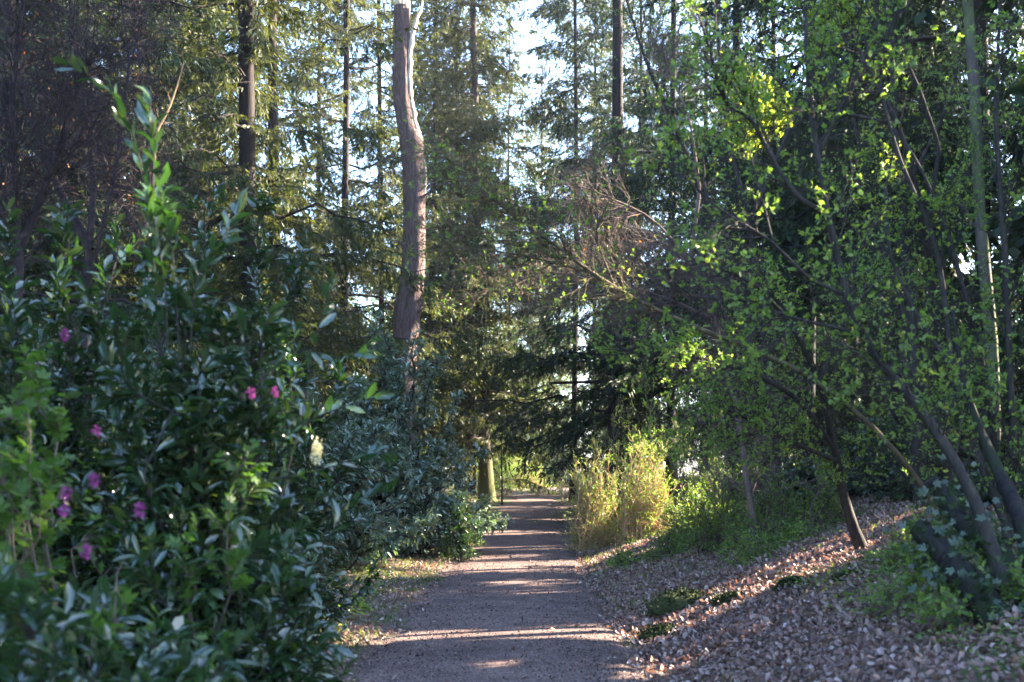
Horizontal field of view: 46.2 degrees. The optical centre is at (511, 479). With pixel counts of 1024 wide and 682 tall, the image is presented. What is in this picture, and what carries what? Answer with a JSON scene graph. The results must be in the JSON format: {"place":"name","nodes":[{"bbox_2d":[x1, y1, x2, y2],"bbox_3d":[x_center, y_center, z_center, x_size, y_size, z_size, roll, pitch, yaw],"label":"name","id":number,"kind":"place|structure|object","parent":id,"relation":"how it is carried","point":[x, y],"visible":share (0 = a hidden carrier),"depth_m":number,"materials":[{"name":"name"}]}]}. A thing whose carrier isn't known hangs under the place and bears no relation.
{"place":"outdoors","nodes":[
{"label":"outdoors","id":0,"kind":"place"},
{"bbox_2d":[149,53,183,279],"bbox_3d":[-2.570,-2.344,8.996,0.294,1.689,0.114,0,0,20],"label":"birch sapling","id":1,"kind":"object","parent":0,"point":[161,122],"visible":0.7,"depth_m":8.99,"materials":[{"name":"plant"}]},
{"bbox_2d":[339,485,660,681],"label":"path","id":2,"kind":"structure","parent":0,"point":[498,664],"depth_m":13.18,"materials":[{"name":"grey gravel"}]},
{"bbox_2d":[27,0,1023,475],"label":"sky","id":3,"kind":"structure","parent":0,"point":[525,25],"materials":[{"name":"white"}]},
{"bbox_2d":[290,473,1023,681],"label":"ground","id":4,"kind":"structure","parent":0,"point":[784,618],"depth_m":10.85,"materials":[{"name":"brown plant"}]},
{"bbox_2d":[0,328,121,681],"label":"flowering currant","id":5,"kind":"object","parent":4,"relation":"on","point":[26,468],"visible":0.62,"depth_m":6.11,"materials":[{"name":"green plant"}]},
{"bbox_2d":[0,194,178,670],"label":"cherry laurel","id":6,"kind":"object","parent":4,"relation":"on","point":[78,370],"visible":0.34,"depth_m":7.65,"materials":[{"name":"green plant"}]},
{"bbox_2d":[0,0,188,399],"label":"bare tree","id":7,"kind":"object","parent":4,"relation":"on","point":[25,232],"visible":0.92,"depth_m":10.97,"materials":[{"name":"brown plant"}]},
{"bbox_2d":[0,4,192,353],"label":"spruce tree","id":8,"kind":"object","parent":4,"relation":"on","point":[44,322],"depth_m":24.89,"materials":[{"name":"green plant"}]},
{"bbox_2d":[56,472,163,678],"bbox_3d":[-1.790,0.864,4.965,0.952,1.783,1.183,0,0,0],"label":"flowering currant","id":9,"kind":"object","parent":4,"relation":"on","point":[115,650],"visible":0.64,"depth_m":4.94,"materials":[{"name":"green plant"}]},
{"bbox_2d":[0,0,230,439],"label":"bare tree","id":10,"kind":"object","parent":4,"relation":"on","point":[81,230],"visible":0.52,"depth_m":12.98,"materials":[{"name":"brown plant"}]},
{"bbox_2d":[1,0,239,396],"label":"bare tree","id":11,"kind":"object","parent":4,"relation":"on","point":[126,208],"visible":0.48,"depth_m":14.98,"materials":[{"name":"brown plant"}]},
{"bbox_2d":[0,0,258,434],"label":"spruce tree","id":12,"kind":"object","parent":4,"relation":"on","point":[121,301],"visible":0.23,"depth_m":20.70,"materials":[{"name":"green plant"}]},
{"bbox_2d":[0,539,263,681],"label":"cherry laurel","id":13,"kind":"object","parent":4,"relation":"on","point":[55,644],"visible":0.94,"depth_m":4.67,"materials":[{"name":"green plant"}]},
{"bbox_2d":[25,54,251,676],"bbox_3d":[-2.209,-0.166,7.254,1.441,4.204,2.227,0,0,-17],"label":"cherry laurel","id":14,"kind":"object","parent":4,"relation":"on","point":[148,120],"visible":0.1,"depth_m":6.42,"materials":[{"name":"green plant"}]},
{"bbox_2d":[74,557,215,681],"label":"flowering currant","id":15,"kind":"object","parent":4,"relation":"on","point":[126,593],"visible":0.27,"depth_m":5.17,"materials":[{"name":"green plant"}]},
{"bbox_2d":[0,0,297,434],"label":"spruce tree","id":16,"kind":"object","parent":4,"relation":"on","point":[107,249],"visible":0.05,"depth_m":24.55,"materials":[{"name":"green plant"}]},
{"bbox_2d":[27,0,305,376],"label":"spruce tree","id":17,"kind":"object","parent":4,"relation":"on","point":[188,124],"depth_m":32.27,"materials":[{"name":"green plant"}]},
{"bbox_2d":[21,182,334,647],"bbox_3d":[-3.511,-0.327,10.478,4.052,4.360,2.336,0,0,0],"label":"cherry laurel","id":18,"kind":"object","parent":4,"relation":"on","point":[144,311],"visible":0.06,"depth_m":10.12,"materials":[{"name":"green plant"}]},
{"bbox_2d":[79,386,278,681],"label":"flowering currant","id":19,"kind":"object","parent":4,"relation":"on","point":[233,566],"visible":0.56,"depth_m":6.16,"materials":[{"name":"green plant"}]},
{"bbox_2d":[129,0,296,376],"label":"spruce tree","id":20,"kind":"object","parent":4,"relation":"on","point":[236,135],"visible":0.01,"depth_m":42.13,"materials":[{"name":"green plant"}]},
{"bbox_2d":[123,0,331,373],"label":"spruce tree","id":21,"kind":"object","parent":4,"relation":"on","point":[236,61],"visible":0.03,"depth_m":34.99,"materials":[{"name":"green plant"}]},
{"bbox_2d":[54,186,410,681],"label":"cherry laurel","id":22,"kind":"object","parent":4,"relation":"on","point":[187,430],"visible":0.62,"depth_m":6.67,"materials":[{"name":"green plant"}]},
{"bbox_2d":[109,523,362,681],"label":"cherry laurel","id":23,"kind":"object","parent":4,"relation":"on","point":[272,655],"visible":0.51,"depth_m":6.16,"materials":[{"name":"green plant"}]},
{"bbox_2d":[143,340,330,561],"bbox_3d":[-4.756,-0.191,16.939,4.304,3.602,3.037,0,0,-11],"label":"rhododendron","id":24,"kind":"object","parent":4,"relation":"on","point":[213,375],"visible":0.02,"depth_m":17.12,"materials":[{"name":"green plant"}]},
{"bbox_2d":[53,0,452,456],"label":"spruce tree","id":25,"kind":"object","parent":4,"relation":"on","point":[250,132],"visible":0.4,"depth_m":24.73,"materials":[{"name":"green plant"}]},
{"bbox_2d":[181,0,352,383],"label":"spruce tree","id":26,"kind":"object","parent":4,"relation":"on","point":[288,99],"visible":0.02,"depth_m":43.19,"materials":[{"name":"green plant"}]},
{"bbox_2d":[118,0,426,472],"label":"spruce tree","id":27,"kind":"object","parent":4,"relation":"on","point":[308,323],"visible":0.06,"depth_m":29.03,"materials":[{"name":"green plant"}]},
{"bbox_2d":[198,189,385,646],"bbox_3d":[-2.365,-0.447,11.412,2.431,4.688,2.236,0,0,0],"label":"cherry laurel","id":28,"kind":"object","parent":4,"relation":"on","point":[294,375],"visible":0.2,"depth_m":11.53,"materials":[{"name":"green plant"}]},
{"bbox_2d":[265,0,384,425],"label":"spruce tree","id":29,"kind":"object","parent":4,"relation":"on","point":[318,156],"visible":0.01,"depth_m":47.82,"materials":[{"name":"green plant"}]},
{"bbox_2d":[249,374,424,572],"bbox_3d":[-3.311,-0.031,19.946,3.771,3.459,3.136,0,0,0],"label":"rhododendron","id":30,"kind":"object","parent":4,"relation":"on","point":[361,539],"visible":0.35,"depth_m":19.70,"materials":[{"name":"green plant"}]},
{"bbox_2d":[217,0,511,448],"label":"spruce tree","id":31,"kind":"object","parent":4,"relation":"on","point":[369,279],"visible":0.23,"depth_m":35.96,"materials":[{"name":"green plant"}]},
{"bbox_2d":[353,288,395,405],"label":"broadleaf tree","id":32,"kind":"object","parent":4,"relation":"on","point":[372,299],"visible":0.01,"depth_m":71.88,"materials":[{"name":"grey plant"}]},
{"bbox_2d":[257,0,513,476],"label":"spruce tree","id":33,"kind":"object","parent":4,"relation":"on","point":[382,306],"visible":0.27,"depth_m":42.59,"materials":[{"name":"green plant"}]},
{"bbox_2d":[384,0,432,502],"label":"curved tree snag","id":34,"kind":"object","parent":4,"relation":"on","point":[406,320],"visible":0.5,"depth_m":29.79,"materials":[{"name":"brown plant"}]},
{"bbox_2d":[331,309,514,556],"bbox_3d":[-2.279,-0.855,24.072,3.626,5.017,4.116,0,0,43],"label":"rhododendron","id":35,"kind":"object","parent":4,"relation":"on","point":[430,519],"visible":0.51,"depth_m":23.59,"materials":[{"name":"green plant"}]},
{"bbox_2d":[358,0,513,490],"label":"spruce tree","id":36,"kind":"object","parent":4,"relation":"on","point":[371,17],"visible":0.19,"depth_m":45.41,"materials":[{"name":"green plant"}]},
{"bbox_2d":[438,490,483,561],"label":"holly bush","id":37,"kind":"object","parent":4,"relation":"on","point":[461,542],"visible":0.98,"depth_m":22.89,"materials":[{"name":"green plant"}]},
{"bbox_2d":[351,0,579,500],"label":"spruce tree","id":38,"kind":"object","parent":4,"relation":"on","point":[488,127],"visible":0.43,"depth_m":45.27,"materials":[{"name":"green plant"}]},
{"bbox_2d":[374,0,566,490],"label":"spruce tree","id":39,"kind":"object","parent":4,"relation":"on","point":[546,379],"depth_m":51.69,"materials":[{"name":"green plant"}]},
{"bbox_2d":[385,3,569,495],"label":"spruce tree","id":40,"kind":"object","parent":4,"relation":"on","point":[526,83],"visible":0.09,"depth_m":49.63,"materials":[{"name":"green plant"}]},
{"bbox_2d":[463,493,498,518],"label":"bramble","id":41,"kind":"object","parent":4,"relation":"on","point":[483,507],"visible":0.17,"depth_m":33.89,"materials":[{"name":"green plant"}]},
{"bbox_2d":[464,453,520,490],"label":"elder hedge","id":42,"kind":"object","parent":4,"relation":"on","point":[497,487],"visible":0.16,"depth_m":56.77,"materials":[{"name":"green plant"}]},
{"bbox_2d":[465,4,587,472],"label":"spruce tree","id":43,"kind":"object","parent":4,"relation":"on","point":[513,101],"visible":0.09,"depth_m":73.72,"materials":[{"name":"green plant"}]},
{"bbox_2d":[498,455,558,487],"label":"elder hedge","id":44,"kind":"object","parent":4,"relation":"on","point":[523,484],"visible":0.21,"depth_m":61.69,"materials":[{"name":"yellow plant"}]},
{"bbox_2d":[508,415,578,485],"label":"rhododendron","id":45,"kind":"object","parent":4,"relation":"on","point":[567,475],"visible":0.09,"depth_m":65.81,"materials":[{"name":"green plant"}]},
{"bbox_2d":[513,18,589,453],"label":"spruce tree","id":46,"kind":"object","parent":4,"relation":"on","point":[541,135],"visible":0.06,"depth_m":80.04,"materials":[{"name":"green plant"}]},
{"bbox_2d":[509,414,596,495],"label":"hazel shrub","id":47,"kind":"object","parent":4,"relation":"on","point":[555,490],"visible":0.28,"depth_m":51.89,"materials":[{"name":"green plant"}]},
{"bbox_2d":[480,0,657,501],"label":"spruce tree","id":48,"kind":"object","parent":4,"relation":"on","point":[581,50],"visible":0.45,"depth_m":44.90,"materials":[{"name":"green plant"}]},
{"bbox_2d":[490,0,692,482],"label":"spruce tree","id":49,"kind":"object","parent":4,"relation":"on","point":[585,26],"visible":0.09,"depth_m":55.65,"materials":[{"name":"green plant"}]},
{"bbox_2d":[560,430,631,551],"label":"spiraea shrub","id":50,"kind":"object","parent":4,"relation":"on","point":[597,523],"visible":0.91,"depth_m":24.84,"materials":[{"name":"yellow plant"}]},
{"bbox_2d":[564,395,647,523],"bbox_3d":[2.479,-0.445,31.032,2.082,3.607,2.004,0,0,-33],"label":"hazel shrub","id":51,"kind":"object","parent":4,"relation":"on","point":[619,426],"visible":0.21,"depth_m":30.90,"materials":[{"name":"green plant"}]},
{"bbox_2d":[451,0,767,513],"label":"spruce tree","id":52,"kind":"object","parent":4,"relation":"on","point":[569,435],"visible":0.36,"depth_m":32.85,"materials":[{"name":"green plant"}]},
{"bbox_2d":[537,0,703,477],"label":"spruce tree","id":53,"kind":"object","parent":4,"relation":"on","point":[633,138],"visible":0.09,"depth_m":49.98,"materials":[{"name":"green plant"}]},
{"bbox_2d":[606,537,648,567],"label":"bramble","id":54,"kind":"object","parent":4,"relation":"on","point":[621,558],"visible":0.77,"depth_m":19.93,"materials":[{"name":"green plant"}]},
{"bbox_2d":[597,432,680,544],"bbox_3d":[2.637,0.201,24.093,1.920,2.489,1.786,0,0,0],"label":"spiraea shrub","id":55,"kind":"object","parent":4,"relation":"on","point":[651,509],"visible":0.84,"depth_m":23.80,"materials":[{"name":"yellow plant"}]},
{"bbox_2d":[488,0,803,497],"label":"spruce tree","id":56,"kind":"object","parent":4,"relation":"on","point":[647,144],"visible":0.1,"depth_m":36.95,"materials":[{"name":"green plant"}]},
{"bbox_2d":[476,2,831,542],"bbox_3d":[1.824,-2.473,15.676,4.876,7.376,2.399,0,0,-19],"label":"beech tree","id":57,"kind":"object","parent":4,"relation":"on","point":[746,478],"visible":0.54,"depth_m":15.56,"materials":[{"name":"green plant"}]},
{"bbox_2d":[625,621,685,642],"bbox_3d":[1.504,1.523,11.890,0.786,0.254,0.673,0,0,0],"label":"moss hummock","id":58,"kind":"object","parent":4,"relation":"on","point":[656,629],"visible":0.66,"depth_m":11.81,"materials":[{"name":"green plant"}]},
{"bbox_2d":[588,361,731,523],"bbox_3d":[3.092,-0.730,25.891,3.258,3.806,2.232,0,0,0],"label":"hazel shrub","id":59,"kind":"object","parent":4,"relation":"on","point":[672,468],"visible":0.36,"depth_m":26.00,"materials":[{"name":"green plant"}]},
{"bbox_2d":[301,475,1023,672],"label":"ground cover","id":60,"kind":"object","parent":4,"relation":"on","point":[867,609],"visible":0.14,"depth_m":10.64,"materials":[{"name":"brown plant"}]},
{"bbox_2d":[637,519,695,562],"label":"spiraea shrub","id":61,"kind":"object","parent":4,"relation":"on","point":[670,546],"visible":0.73,"depth_m":18.89,"materials":[{"name":"green plant"}]},
{"bbox_2d":[386,89,950,530],"bbox_3d":[1.631,-1.481,11.101,5.539,3.991,1.880,0,0,0],"label":"beech tree","id":62,"kind":"object","parent":4,"relation":"on","point":[510,209],"visible":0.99,"depth_m":10.95,"materials":[{"name":"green plant"}]},
{"bbox_2d":[630,587,709,616],"bbox_3d":[1.893,1.355,13.183,1.186,0.375,0.977,0,0,0],"label":"moss hummock","id":63,"kind":"object","parent":4,"relation":"on","point":[677,598],"visible":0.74,"depth_m":13.04,"materials":[{"name":"green plant"}]},
{"bbox_2d":[605,0,766,474],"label":"spruce tree","id":64,"kind":"object","parent":4,"relation":"on","point":[682,91],"visible":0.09,"depth_m":45.75,"materials":[{"name":"green plant"}]},
{"bbox_2d":[646,478,739,544],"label":"spiraea shrub","id":65,"kind":"object","parent":4,"relation":"on","point":[670,509],"visible":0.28,"depth_m":19.37,"materials":[{"name":"green plant"}]},
{"bbox_2d":[677,450,748,556],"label":"spiraea shrub","id":66,"kind":"object","parent":4,"relation":"on","point":[714,528],"visible":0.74,"depth_m":17.46,"materials":[{"name":"green plant"}]},
{"bbox_2d":[673,440,770,504],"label":"holly","id":67,"kind":"object","parent":4,"relation":"on","point":[733,488],"visible":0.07,"depth_m":26.64,"materials":[{"name":"green plant"}]},
{"bbox_2d":[587,0,858,529],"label":"hazel tree","id":68,"kind":"object","parent":4,"relation":"on","point":[745,204],"visible":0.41,"depth_m":16.85,"materials":[{"name":"green plant"}]},
{"bbox_2d":[558,0,890,477],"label":"spruce tree","id":69,"kind":"object","parent":4,"relation":"on","point":[673,109],"visible":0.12,"depth_m":30.43,"materials":[{"name":"green plant"}]},
{"bbox_2d":[706,590,751,606],"bbox_3d":[2.326,1.251,12.495,0.597,0.218,0.568,0,0,0],"label":"moss hummock","id":70,"kind":"object","parent":4,"relation":"on","point":[724,597],"visible":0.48,"depth_m":12.43,"materials":[{"name":"green plant"}]},
{"bbox_2d":[673,392,790,520],"bbox_3d":[4.190,-0.323,22.013,2.562,2.574,1.964,0,0,0],"label":"hazel shrub","id":71,"kind":"object","parent":4,"relation":"on","point":[712,480],"visible":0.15,"depth_m":21.82,"materials":[{"name":"green plant"}]},
{"bbox_2d":[712,525,780,568],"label":"bramble","id":72,"kind":"object","parent":4,"relation":"on","point":[753,544],"visible":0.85,"depth_m":14.96,"materials":[{"name":"green plant"}]},
{"bbox_2d":[582,221,926,549],"bbox_3d":[2.368,-0.712,11.781,4.358,3.644,1.669,0,0,-37],"label":"hawthorn tree","id":73,"kind":"object","parent":4,"relation":"on","point":[839,481],"visible":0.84,"depth_m":11.58,"materials":[{"name":"green plant"}]},
{"bbox_2d":[720,463,814,553],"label":"spiraea shrub","id":74,"kind":"object","parent":4,"relation":"on","point":[773,515],"visible":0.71,"depth_m":15.96,"materials":[{"name":"green plant"}]},
{"bbox_2d":[658,9,883,464],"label":"spruce tree","id":75,"kind":"object","parent":4,"relation":"on","point":[776,20],"visible":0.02,"depth_m":40.67,"materials":[{"name":"green plant"}]},
{"bbox_2d":[769,575,810,591],"bbox_3d":[2.785,1.026,11.794,0.503,0.194,0.493,0,0,0],"label":"moss hummock","id":76,"kind":"object","parent":4,"relation":"on","point":[782,582],"visible":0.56,"depth_m":11.73,"materials":[{"name":"green plant"}]},
{"bbox_2d":[747,454,837,521],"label":"holly","id":77,"kind":"object","parent":4,"relation":"on","point":[788,470],"visible":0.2,"depth_m":18.77,"materials":[{"name":"green plant"}]},
{"bbox_2d":[771,514,826,545],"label":"bramble","id":78,"kind":"object","parent":4,"relation":"on","point":[802,528],"visible":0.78,"depth_m":15.35,"materials":[{"name":"green plant"}]},
{"bbox_2d":[612,505,1016,679],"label":"fallen twigs","id":79,"kind":"object","parent":4,"relation":"on","point":[827,621],"visible":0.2,"depth_m":10.63,"materials":[{"name":"brown wood"}]},
{"bbox_2d":[616,0,1023,604],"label":"hazel tree","id":80,"kind":"object","parent":4,"relation":"on","point":[879,354],"visible":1,"depth_m":8.37,"materials":[{"name":"green plant"}]},
{"bbox_2d":[629,0,1021,476],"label":"spruce tree","id":81,"kind":"object","parent":4,"relation":"on","point":[708,12],"visible":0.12,"depth_m":26.91,"materials":[{"name":"green plant"}]},
{"bbox_2d":[787,452,865,532],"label":"spiraea shrub","id":82,"kind":"object","parent":4,"relation":"on","point":[822,511],"visible":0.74,"depth_m":15.87,"materials":[{"name":"green plant"}]},
{"bbox_2d":[694,32,962,454],"bbox_3d":[9.761,-12.238,36.719,8.676,25.030,7.499,0,0,0],"label":"spruce tree","id":83,"kind":"object","parent":4,"relation":"on","point":[822,443],"depth_m":35.42,"materials":[{"name":"green plant"}]},
{"bbox_2d":[693,0,970,533],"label":"hazel tree","id":84,"kind":"object","parent":4,"relation":"on","point":[766,123],"visible":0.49,"depth_m":11.00,"materials":[{"name":"green plant"}]},
{"bbox_2d":[665,0,1023,457],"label":"spruce tree","id":85,"kind":"object","parent":4,"relation":"on","point":[787,224],"visible":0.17,"depth_m":23.52,"materials":[{"name":"green plant"}]},
{"bbox_2d":[827,568,866,581],"bbox_3d":[3.176,0.912,11.189,0.440,0.174,0.422,0,0,0],"label":"moss hummock","id":86,"kind":"object","parent":4,"relation":"on","point":[836,576],"visible":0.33,"depth_m":11.16,"materials":[{"name":"green plant"}]},
{"bbox_2d":[804,398,911,497],"bbox_3d":[6.021,-0.389,20.062,2.543,1.951,2.436,0,0,25],"label":"holly","id":87,"kind":"object","parent":4,"relation":"on","point":[877,418],"visible":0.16,"depth_m":19.80,"materials":[{"name":"green plant"}]},
{"bbox_2d":[706,1,1022,458],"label":"spruce tree","id":88,"kind":"object","parent":4,"relation":"on","point":[826,348],"visible":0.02,"depth_m":33.64,"materials":[{"name":"green plant"}]},
{"bbox_2d":[841,506,908,544],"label":"bramble","id":89,"kind":"object","parent":4,"relation":"on","point":[884,533],"visible":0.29,"depth_m":13.51,"materials":[{"name":"green plant"}]},
{"bbox_2d":[737,0,1023,462],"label":"spruce tree","id":90,"kind":"object","parent":4,"relation":"on","point":[981,29],"visible":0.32,"depth_m":20.40,"materials":[{"name":"green plant"}]},
{"bbox_2d":[858,528,927,577],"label":"bramble","id":91,"kind":"object","parent":4,"relation":"on","point":[883,561],"visible":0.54,"depth_m":10.89,"materials":[{"name":"green plant"}]},
{"bbox_2d":[779,0,1023,445],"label":"spruce tree","id":92,"kind":"object","parent":4,"relation":"on","point":[867,388],"visible":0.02,"depth_m":29.92,"materials":[{"name":"green plant"}]},
{"bbox_2d":[851,563,956,620],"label":"bramble","id":93,"kind":"object","parent":4,"relation":"on","point":[890,593],"visible":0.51,"depth_m":9.04,"materials":[{"name":"green plant"}]},
{"bbox_2d":[788,0,1022,502],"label":"hazel tree","id":94,"kind":"object","parent":4,"relation":"on","point":[918,462],"visible":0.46,"depth_m":15.92,"materials":[{"name":"green plant"}]},
{"bbox_2d":[884,457,940,541],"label":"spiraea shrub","id":95,"kind":"object","parent":4,"relation":"on","point":[910,521],"visible":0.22,"depth_m":12.82,"materials":[{"name":"green plant"}]},
{"bbox_2d":[811,0,1023,545],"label":"hazel tree","id":96,"kind":"object","parent":4,"relation":"on","point":[1012,442],"visible":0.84,"depth_m":10.47,"materials":[{"name":"green plant"}]},
{"bbox_2d":[829,400,1023,504],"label":"holly","id":97,"kind":"object","parent":4,"relation":"on","point":[884,489],"visible":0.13,"depth_m":17.00,"materials":[{"name":"green plant"}]},
{"bbox_2d":[834,15,1023,384],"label":"spruce tree","id":98,"kind":"object","parent":4,"relation":"on","point":[947,264],"depth_m":38.73,"materials":[{"name":"green plant"}]},
{"bbox_2d":[902,519,979,577],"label":"bramble","id":99,"kind":"object","parent":4,"relation":"on","point":[927,556],"visible":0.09,"depth_m":10.01,"materials":[{"name":"green plant"}]},
{"bbox_2d":[882,309,1023,633],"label":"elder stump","id":100,"kind":"object","parent":4,"relation":"on","point":[964,576],"visible":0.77,"depth_m":8.30,"materials":[{"name":"green plant"}]},
{"bbox_2d":[886,0,1023,394],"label":"spruce tree","id":101,"kind":"object","parent":4,"relation":"on","point":[1015,246],"visible":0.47,"depth_m":16.55,"materials":[{"name":"green plant"}]},
{"bbox_2d":[889,0,1023,465],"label":"birch tree","id":102,"kind":"object","parent":4,"relation":"on","point":[982,238],"visible":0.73,"depth_m":14.94,"materials":[{"name":"green plant"}]},
{"bbox_2d":[894,540,1023,634],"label":"bramble","id":103,"kind":"object","parent":4,"relation":"on","point":[944,612],"visible":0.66,"depth_m":7.92,"materials":[{"name":"green plant"}]},
{"bbox_2d":[914,441,1023,507],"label":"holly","id":104,"kind":"object","parent":4,"relation":"on","point":[986,500],"visible":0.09,"depth_m":14.03,"materials":[{"name":"green plant"}]},
{"bbox_2d":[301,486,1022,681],"bbox_3d":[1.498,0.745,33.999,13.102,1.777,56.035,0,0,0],"label":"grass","id":105,"kind":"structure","parent":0,"point":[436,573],"depth_m":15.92,"materials":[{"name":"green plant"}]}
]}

